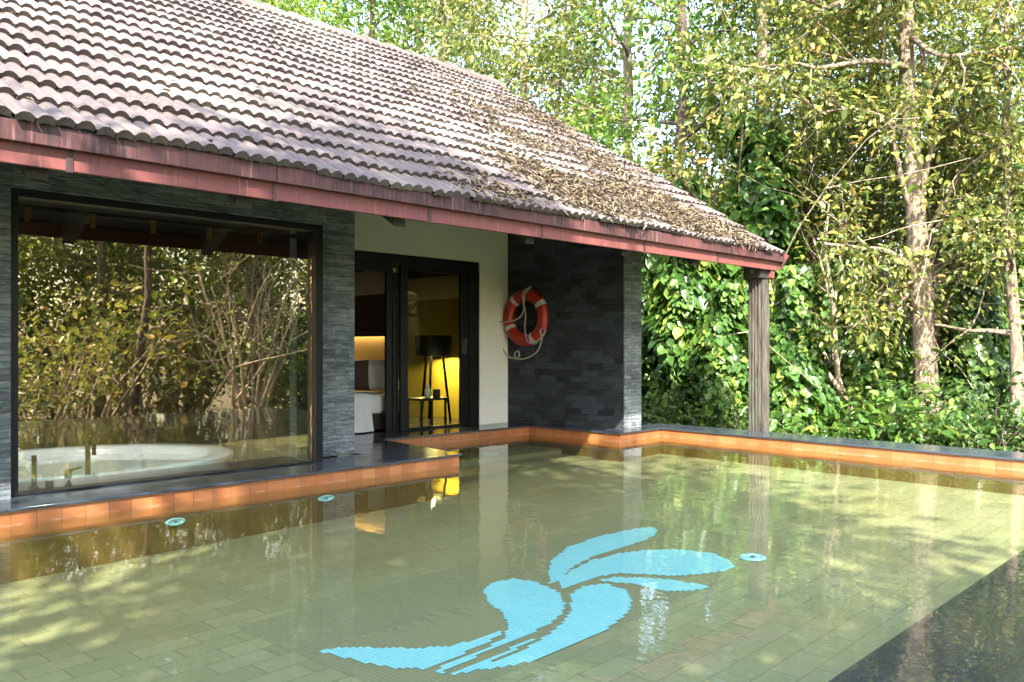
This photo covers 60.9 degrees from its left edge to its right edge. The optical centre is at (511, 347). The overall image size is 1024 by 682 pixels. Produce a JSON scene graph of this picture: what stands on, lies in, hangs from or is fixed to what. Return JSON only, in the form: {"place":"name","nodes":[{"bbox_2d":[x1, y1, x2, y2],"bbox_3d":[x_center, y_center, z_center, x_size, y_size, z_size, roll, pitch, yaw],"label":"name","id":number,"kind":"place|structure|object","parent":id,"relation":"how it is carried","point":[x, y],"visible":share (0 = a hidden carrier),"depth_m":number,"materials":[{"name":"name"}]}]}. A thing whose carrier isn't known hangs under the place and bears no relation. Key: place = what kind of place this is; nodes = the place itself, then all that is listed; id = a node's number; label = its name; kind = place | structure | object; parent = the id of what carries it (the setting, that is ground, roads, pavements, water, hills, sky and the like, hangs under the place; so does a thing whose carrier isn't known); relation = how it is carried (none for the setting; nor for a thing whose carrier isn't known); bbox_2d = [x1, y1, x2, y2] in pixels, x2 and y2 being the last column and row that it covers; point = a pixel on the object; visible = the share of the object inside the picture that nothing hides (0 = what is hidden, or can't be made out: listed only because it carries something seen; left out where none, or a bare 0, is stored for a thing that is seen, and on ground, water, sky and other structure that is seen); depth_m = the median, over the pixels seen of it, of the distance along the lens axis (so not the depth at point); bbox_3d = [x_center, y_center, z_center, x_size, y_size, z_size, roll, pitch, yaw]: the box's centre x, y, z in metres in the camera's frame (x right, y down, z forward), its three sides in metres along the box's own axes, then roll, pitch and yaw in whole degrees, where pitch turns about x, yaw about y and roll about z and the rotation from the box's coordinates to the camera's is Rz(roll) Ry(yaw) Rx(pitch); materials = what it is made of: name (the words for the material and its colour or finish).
{"place":"outdoors","nodes":[
{"label":"outdoors","id":0,"kind":"place"},
{"bbox_2d":[0,415,680,512],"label":"pool deck","id":1,"kind":"structure","parent":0,"point":[375,447],"depth_m":7.46,"materials":[{"name":"stone"}]},
{"bbox_2d":[0,0,788,499],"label":"villa","id":2,"kind":"object","parent":1,"relation":"on","point":[170,274],"visible":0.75,"depth_m":8.87,"materials":[{"name":"tile"}]},
{"bbox_2d":[29,455,38,489],"bbox_3d":[-3.374,0.880,6.146,0.060,0.240,0.060,0,0,43],"label":"hand shower","id":3,"kind":"object","parent":2,"relation":"on","point":[33,486],"visible":0.95,"depth_m":6.13,"materials":[{"name":"black metal"}]},
{"bbox_2d":[45,480,53,487],"bbox_3d":[-3.305,0.975,6.220,0.052,0.050,0.052,0,0,43],"label":"tap knob","id":4,"kind":"object","parent":2,"relation":"on","point":[49,484],"visible":0.96,"depth_m":6.20,"materials":[{"name":"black metal"}]},
{"bbox_2d":[64,466,82,485],"bbox_3d":[-3.196,0.932,6.337,0.052,0.136,0.118,0,0,43],"label":"mixer tap","id":5,"kind":"object","parent":2,"relation":"on","point":[68,474],"visible":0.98,"depth_m":6.30,"materials":[{"name":"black metal"}]},
{"bbox_2d":[85,435,96,474],"bbox_3d":[-3.124,0.824,6.460,0.036,0.352,0.129,0,0,1],"label":"tub spout","id":6,"kind":"object","parent":2,"relation":"on","point":[91,439],"visible":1,"depth_m":6.41,"materials":[{"name":"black metal"}]},
{"bbox_2d":[18,443,233,489],"bbox_3d":[-3.718,1.187,7.272,2.167,0.506,2.796,0,0,43],"label":"bathtub","id":7,"kind":"object","parent":2,"relation":"on","point":[113,462],"visible":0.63,"depth_m":7.62,"materials":[{"name":"ceramic"}]},
{"bbox_2d":[11,188,322,496],"bbox_3d":[-2.617,-0.036,6.825,0.300,2.073,2.493,0,0,43],"label":"picture window","id":8,"kind":"structure","parent":2,"relation":"in","point":[309,236],"depth_m":7.48,"materials":[{"name":"black metal"}]},
{"bbox_2d":[11,0,771,251],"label":"leaf litter","id":9,"kind":"object","parent":2,"relation":"on","point":[577,193],"visible":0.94,"depth_m":9.68,"materials":[{"name":"brown plant"}]},
{"bbox_2d":[354,250,478,431],"bbox_3d":[-1.488,-0.057,10.280,0.135,2.112,2.996,0,0,43],"label":"sliding door","id":10,"kind":"structure","parent":2,"relation":"in","point":[468,272],"depth_m":10.48,"materials":[{"name":"black metal"}]},
{"bbox_2d":[499,284,548,359],"bbox_3d":[0.169,-0.334,11.401,0.845,0.988,0.207,0,0,43],"label":"lifebuoy","id":11,"kind":"object","parent":2,"relation":"hanging from","point":[538,332],"visible":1,"depth_m":11.34,"materials":[{"name":"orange plastic"}]},
{"bbox_2d":[408,396,448,427],"bbox_3d":[-1.073,0.812,10.950,0.320,0.375,0.460,0,0,43],"label":"side table","id":12,"kind":"object","parent":1,"relation":"on","point":[431,399],"visible":0.78,"depth_m":10.93,"materials":[{"name":"black metal"}]},
{"bbox_2d":[424,385,430,397],"bbox_3d":[-1.059,0.549,10.936,0.084,0.150,0.084,0,0,43],"label":"vase","id":13,"kind":"object","parent":12,"relation":"on","point":[427,392],"visible":1,"depth_m":10.90,"materials":[{"name":"ceramic"}]},
{"bbox_2d":[432,389,439,396],"bbox_3d":[-0.955,0.574,11.004,0.100,0.100,0.100,0,0,43],"label":"mug","id":14,"kind":"object","parent":12,"relation":"on","point":[436,392],"visible":1,"depth_m":10.96,"materials":[{"name":"ceramic"}]},
{"bbox_2d":[415,335,451,420],"bbox_3d":[-1.083,0.416,11.999,0.510,1.172,0.513,0,0,43],"label":"tripod lamp","id":15,"kind":"object","parent":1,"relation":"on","point":[426,346],"visible":0.97,"depth_m":11.83,"materials":[{"name":"black metal"}]},
{"bbox_2d":[354,330,398,432],"bbox_3d":[-2.639,0.383,10.786,2.223,1.205,2.070,0,0,43],"label":"bed","id":16,"kind":"object","parent":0,"point":[369,410],"visible":0.1,"depth_m":10.54,"materials":[{"name":"white fabric"}]},
{"bbox_2d":[354,360,368,389],"bbox_3d":[-1.984,0.340,10.743,0.440,0.420,0.180,0,24,-7],"label":"pillow","id":17,"kind":"object","parent":16,"relation":"on","point":[361,381],"visible":0.46,"depth_m":10.69,"materials":[{"name":"brown fabric"}]},
{"bbox_2d":[354,359,398,389],"bbox_3d":[-1.709,0.340,10.979,0.580,0.420,0.200,0,22,1],"label":"pillow","id":18,"kind":"object","parent":16,"relation":"on","point":[376,374],"visible":0.38,"depth_m":10.88,"materials":[{"name":"white fabric"}]},
{"bbox_2d":[0,456,1023,681],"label":"pool floor","id":19,"kind":"structure","parent":0,"point":[867,569],"depth_m":5.34,"materials":[{"name":"tile"}]},
{"bbox_2d":[237,518,803,681],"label":"dolphin mosaic","id":20,"kind":"object","parent":19,"relation":"on","point":[486,619],"visible":1,"depth_m":4.84},
{"bbox_2d":[739,553,765,560],"bbox_3d":[1.594,1.385,5.766,0.176,0.012,0.176,0,0,43],"label":"floor inlet","id":21,"kind":"object","parent":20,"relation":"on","point":[752,556],"visible":1,"depth_m":5.76,"materials":[{"name":"plastic"}]},
{"bbox_2d":[459,457,585,493],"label":"pool steps","id":22,"kind":"structure","parent":19,"relation":"on","point":[477,479],"depth_m":9.14,"materials":[{"name":"tile"}]},
{"bbox_2d":[828,550,1023,681],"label":"pool rim","id":23,"kind":"object","parent":19,"relation":"on","point":[974,632],"depth_m":3.28,"materials":[{"name":"stone"}]},
{"bbox_2d":[0,427,1023,583],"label":"pool wall","id":24,"kind":"structure","parent":0,"point":[39,542],"depth_m":6.64,"materials":[{"name":"tile"}]},
{"bbox_2d":[165,518,185,525],"bbox_3d":[-2.382,1.232,6.163,0.012,0.052,0.150,0,0,43],"label":"pool light","id":25,"kind":"object","parent":24,"relation":"attached to","point":[174,521],"visible":1,"depth_m":6.16,"materials":[{"name":"plastic"}]},
{"bbox_2d":[318,495,333,501],"bbox_3d":[-1.516,1.228,7.106,0.012,0.050,0.160,0,0,43],"label":"pool light","id":26,"kind":"object","parent":24,"relation":"attached to","point":[326,498],"visible":1,"depth_m":7.10,"materials":[{"name":"plastic"}]},
{"bbox_2d":[277,0,1023,312],"label":"sky","id":27,"kind":"structure","parent":0,"point":[647,9],"materials":[{"name":"white"}]},
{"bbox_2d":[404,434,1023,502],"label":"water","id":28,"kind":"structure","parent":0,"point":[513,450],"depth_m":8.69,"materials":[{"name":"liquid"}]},
{"label":"ground","id":29,"kind":"structure","parent":0,"visible":0},
{"bbox_2d":[253,0,370,30],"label":"forest tree","id":30,"kind":"object","parent":29,"relation":"on","point":[285,4],"visible":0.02,"depth_m":22.32,"materials":[{"name":"green plant"}]},
{"bbox_2d":[257,0,376,34],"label":"forest tree","id":31,"kind":"object","parent":29,"relation":"on","point":[336,13],"visible":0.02,"depth_m":24.62,"materials":[{"name":"green plant"}]},
{"bbox_2d":[279,0,413,45],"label":"forest tree","id":32,"kind":"object","parent":29,"relation":"on","point":[379,1],"visible":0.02,"depth_m":34.15,"materials":[{"name":"green plant"}]},
{"bbox_2d":[312,0,462,54],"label":"forest tree","id":33,"kind":"object","parent":29,"relation":"on","point":[372,3],"visible":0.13,"depth_m":24.49,"materials":[{"name":"green plant"}]},
{"bbox_2d":[362,0,506,82],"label":"forest tree","id":34,"kind":"object","parent":29,"relation":"on","point":[416,30],"visible":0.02,"depth_m":31.93,"materials":[{"name":"green plant"}]},
{"bbox_2d":[378,0,542,105],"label":"forest tree","id":35,"kind":"object","parent":29,"relation":"on","point":[500,26],"visible":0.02,"depth_m":33.48,"materials":[{"name":"green plant"}]},
{"bbox_2d":[357,0,569,115],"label":"forest tree","id":36,"kind":"object","parent":29,"relation":"on","point":[444,58],"visible":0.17,"depth_m":23.66,"materials":[{"name":"green plant"}]},
{"bbox_2d":[411,0,658,150],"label":"forest tree","id":37,"kind":"object","parent":29,"relation":"on","point":[522,33],"visible":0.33,"depth_m":20.71,"materials":[{"name":"green plant"}]},
{"bbox_2d":[486,0,653,150],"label":"forest tree","id":38,"kind":"object","parent":29,"relation":"on","point":[579,23],"visible":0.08,"depth_m":23.03,"materials":[{"name":"green plant"}]},
{"bbox_2d":[542,25,644,154],"bbox_3d":[2.096,-3.812,26.570,4.110,11.800,4.286,0,0,-6],"label":"forest tree","id":39,"kind":"object","parent":29,"relation":"on","point":[613,82],"visible":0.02,"depth_m":26.20,"materials":[{"name":"green plant"}]},
{"bbox_2d":[488,0,754,208],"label":"forest tree","id":40,"kind":"object","parent":29,"relation":"on","point":[627,53],"visible":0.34,"depth_m":18.33,"materials":[{"name":"green plant"}]},
{"bbox_2d":[641,252,670,422],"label":"pepper vine","id":41,"kind":"object","parent":29,"relation":"on","point":[649,362],"visible":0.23,"depth_m":15.16,"materials":[{"name":"green plant"}]},
{"bbox_2d":[541,0,822,422],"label":"forest tree","id":42,"kind":"object","parent":29,"relation":"on","point":[682,27],"visible":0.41,"depth_m":14.93,"materials":[{"name":"green plant"}]},
{"bbox_2d":[642,174,730,424],"bbox_3d":[2.908,-0.267,14.180,1.635,5.050,1.607,0,0,7],"label":"pepper vine","id":43,"kind":"object","parent":29,"relation":"on","point":[680,292],"visible":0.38,"depth_m":13.92,"materials":[{"name":"green plant"}]},
{"bbox_2d":[641,359,748,428],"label":"shrub","id":44,"kind":"object","parent":29,"relation":"on","point":[664,403],"visible":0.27,"depth_m":12.88,"materials":[{"name":"green plant"}]},
{"bbox_2d":[641,385,787,428],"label":"shrub","id":45,"kind":"object","parent":29,"relation":"on","point":[704,415],"visible":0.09,"depth_m":12.78,"materials":[{"name":"green plant"}]},
{"bbox_2d":[685,283,748,427],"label":"pepper vine","id":46,"kind":"object","parent":29,"relation":"on","point":[722,357],"visible":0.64,"depth_m":13.00,"materials":[{"name":"green plant"}]},
{"bbox_2d":[685,44,769,201],"bbox_3d":[7.150,-3.796,27.982,4.274,11.768,4.100,0,0,-31],"label":"forest tree","id":47,"kind":"object","parent":29,"relation":"on","point":[720,137],"visible":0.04,"depth_m":28.16,"materials":[{"name":"green plant"}]},
{"bbox_2d":[703,110,809,401],"bbox_3d":[3.933,-0.779,14.175,1.962,6.165,1.996,0,0,43],"label":"pepper vine","id":48,"kind":"object","parent":29,"relation":"on","point":[779,215],"visible":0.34,"depth_m":13.85,"materials":[{"name":"green plant"}]},
{"bbox_2d":[743,268,773,431],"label":"corner column","id":49,"kind":"structure","parent":29,"relation":"on","point":[758,342],"depth_m":10.66,"materials":[{"name":"grey wood"}]},
{"bbox_2d":[686,374,859,432],"bbox_3d":[3.892,1.309,12.957,2.607,1.892,2.110,0,0,-16],"label":"shrub","id":50,"kind":"object","parent":29,"relation":"on","point":[740,413],"visible":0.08,"depth_m":12.56,"materials":[{"name":"green plant"}]},
{"bbox_2d":[649,2,917,269],"bbox_3d":[4.918,-2.594,18.088,6.203,9.351,4.668,0,0,0],"label":"forest tree","id":51,"kind":"object","parent":29,"relation":"on","point":[659,55],"visible":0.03,"depth_m":18.06,"materials":[{"name":"green plant"}]},
{"bbox_2d":[671,0,898,421],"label":"forest tree","id":52,"kind":"object","parent":29,"relation":"on","point":[806,210],"visible":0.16,"depth_m":15.29,"materials":[{"name":"green plant"}]},
{"bbox_2d":[608,0,980,287],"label":"forest tree","id":53,"kind":"object","parent":29,"relation":"on","point":[688,172],"visible":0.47,"depth_m":13.72,"materials":[{"name":"green plant"}]},
{"bbox_2d":[714,384,901,439],"bbox_3d":[4.363,1.469,12.501,2.373,1.971,2.432,0,0,33],"label":"shrub","id":54,"kind":"object","parent":29,"relation":"on","point":[846,423],"visible":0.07,"depth_m":12.24,"materials":[{"name":"green plant"}]},
{"bbox_2d":[712,82,905,330],"bbox_3d":[5.466,-1.401,16.530,4.011,6.937,4.360,0,0,30],"label":"forest tree","id":55,"kind":"object","parent":29,"relation":"on","point":[817,212],"visible":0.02,"depth_m":15.68,"materials":[{"name":"green plant"}]},
{"bbox_2d":[769,264,850,435],"bbox_3d":[4.208,0.478,12.944,1.131,3.424,1.385,0,0,-39],"label":"pepper vine","id":56,"kind":"object","parent":29,"relation":"on","point":[789,310],"visible":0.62,"depth_m":12.73,"materials":[{"name":"green plant"}]},
{"bbox_2d":[638,0,1023,426],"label":"forest tree","id":57,"kind":"object","parent":29,"relation":"on","point":[923,336],"visible":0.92,"depth_m":12.31,"materials":[{"name":"green plant"}]},
{"bbox_2d":[810,261,851,420],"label":"pepper vine","id":58,"kind":"object","parent":29,"relation":"on","point":[816,300],"visible":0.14,"depth_m":14.91,"materials":[{"name":"green plant"}]},
{"bbox_2d":[649,41,1023,445],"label":"bare bush","id":59,"kind":"object","parent":29,"relation":"on","point":[834,382],"visible":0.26,"depth_m":13.80,"materials":[{"name":"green plant"}]},
{"bbox_2d":[746,0,944,261],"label":"forest tree","id":60,"kind":"object","parent":29,"relation":"on","point":[878,49],"visible":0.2,"depth_m":14.69,"materials":[{"name":"green plant"}]},
{"bbox_2d":[672,4,1023,353],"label":"bare bush","id":61,"kind":"object","parent":29,"relation":"on","point":[893,202],"visible":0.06,"depth_m":14.42,"materials":[{"name":"green plant"}]},
{"bbox_2d":[793,112,905,281],"bbox_3d":[9.232,-2.483,22.680,4.556,9.127,6.054,0,0,-38],"label":"forest tree","id":62,"kind":"object","parent":29,"relation":"on","point":[850,184],"depth_m":22.80,"materials":[{"name":"green plant"}]},
{"bbox_2d":[817,369,889,431],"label":"shrub","id":63,"kind":"object","parent":29,"relation":"on","point":[855,389],"visible":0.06,"depth_m":13.95,"materials":[{"name":"green plant"}]},
{"bbox_2d":[827,261,881,418],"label":"pepper vine","id":64,"kind":"object","parent":29,"relation":"on","point":[855,360],"visible":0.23,"depth_m":14.35,"materials":[{"name":"green plant"}]},
{"bbox_2d":[738,369,978,445],"bbox_3d":[4.906,1.404,12.248,2.703,2.190,2.636,0,0,-28],"label":"shrub","id":65,"kind":"object","parent":29,"relation":"on","point":[856,428],"visible":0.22,"depth_m":12.11,"materials":[{"name":"green plant"}]},
{"bbox_2d":[727,2,999,295],"bbox_3d":[7.351,-3.804,17.578,6.719,11.732,5.046,0,0,27],"label":"forest tree","id":66,"kind":"object","parent":29,"relation":"on","point":[895,57],"visible":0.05,"depth_m":17.79,"materials":[{"name":"green plant"}]},
{"bbox_2d":[718,3,1023,308],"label":"bare bush","id":67,"kind":"object","parent":29,"relation":"on","point":[995,97],"visible":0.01,"depth_m":15.44,"materials":[{"name":"green plant"}]},
{"bbox_2d":[774,21,976,403],"bbox_3d":[6.563,-1.961,15.769,5.357,8.076,4.032,0,0,-37],"label":"forest tree","id":68,"kind":"object","parent":29,"relation":"on","point":[877,165],"visible":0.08,"depth_m":15.07,"materials":[{"name":"green plant"}]},
{"bbox_2d":[866,319,913,415],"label":"pepper vine","id":69,"kind":"object","parent":29,"relation":"on","point":[904,374],"visible":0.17,"depth_m":13.83,"materials":[{"name":"green plant"}]},
{"bbox_2d":[832,365,968,445],"bbox_3d":[5.571,1.266,12.339,2.234,2.003,2.760,0,0,21],"label":"shrub","id":70,"kind":"object","parent":29,"relation":"on","point":[921,439],"visible":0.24,"depth_m":12.14,"materials":[{"name":"green plant"}]},
{"bbox_2d":[841,368,982,431],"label":"shrub","id":71,"kind":"object","parent":29,"relation":"on","point":[941,375],"visible":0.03,"depth_m":13.49,"materials":[{"name":"green plant"}]},
{"bbox_2d":[812,0,1023,451],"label":"forest tree","id":72,"kind":"object","parent":29,"relation":"on","point":[1007,266],"visible":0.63,"depth_m":12.58,"materials":[{"name":"green plant"}]},
{"bbox_2d":[819,0,1023,407],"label":"forest tree","id":73,"kind":"object","parent":29,"relation":"on","point":[955,42],"visible":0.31,"depth_m":14.02,"materials":[{"name":"olive leaf"},{"name":"pale bark"}]},
{"bbox_2d":[829,372,1023,450],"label":"shrub","id":74,"kind":"object","parent":29,"relation":"on","point":[949,431],"visible":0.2,"depth_m":11.73,"materials":[{"name":"green plant"}]},
{"bbox_2d":[872,93,1023,349],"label":"forest tree","id":75,"kind":"object","parent":29,"relation":"on","point":[950,331],"visible":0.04,"depth_m":14.98,"materials":[{"name":"green plant"}]},
{"bbox_2d":[882,0,1023,263],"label":"forest tree","id":76,"kind":"object","parent":29,"relation":"on","point":[973,20],"visible":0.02,"depth_m":17.90,"materials":[{"name":"green plant"}]},
{"bbox_2d":[939,255,972,379],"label":"pepper vine","id":77,"kind":"object","parent":29,"relation":"on","point":[942,331],"depth_m":16.15,"materials":[{"name":"green plant"}]},
{"bbox_2d":[916,361,1023,451],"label":"shrub","id":78,"kind":"object","parent":29,"relation":"on","point":[1003,434],"visible":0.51,"depth_m":11.68,"materials":[{"name":"green plant"}]},
{"bbox_2d":[937,275,1010,445],"bbox_3d":[7.399,0.543,13.545,1.536,3.375,1.684,0,0,20],"label":"pepper vine","id":79,"kind":"object","parent":29,"relation":"on","point":[988,349],"visible":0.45,"depth_m":13.29,"materials":[{"name":"green plant"}]},
{"bbox_2d":[946,179,1023,393],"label":"tree","id":80,"kind":"object","parent":29,"relation":"on","point":[1005,337],"visible":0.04,"depth_m":14.19,"materials":[{"name":"green plant"}]},
{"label":"retaining wall","id":81,"kind":"structure","parent":29,"relation":"on","visible":0},
{"bbox_2d":[661,425,1023,460],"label":"pool coping","id":82,"kind":"object","parent":81,"relation":"on","point":[986,453],"visible":1,"depth_m":9.19,"materials":[{"name":"stone"}]}
]}

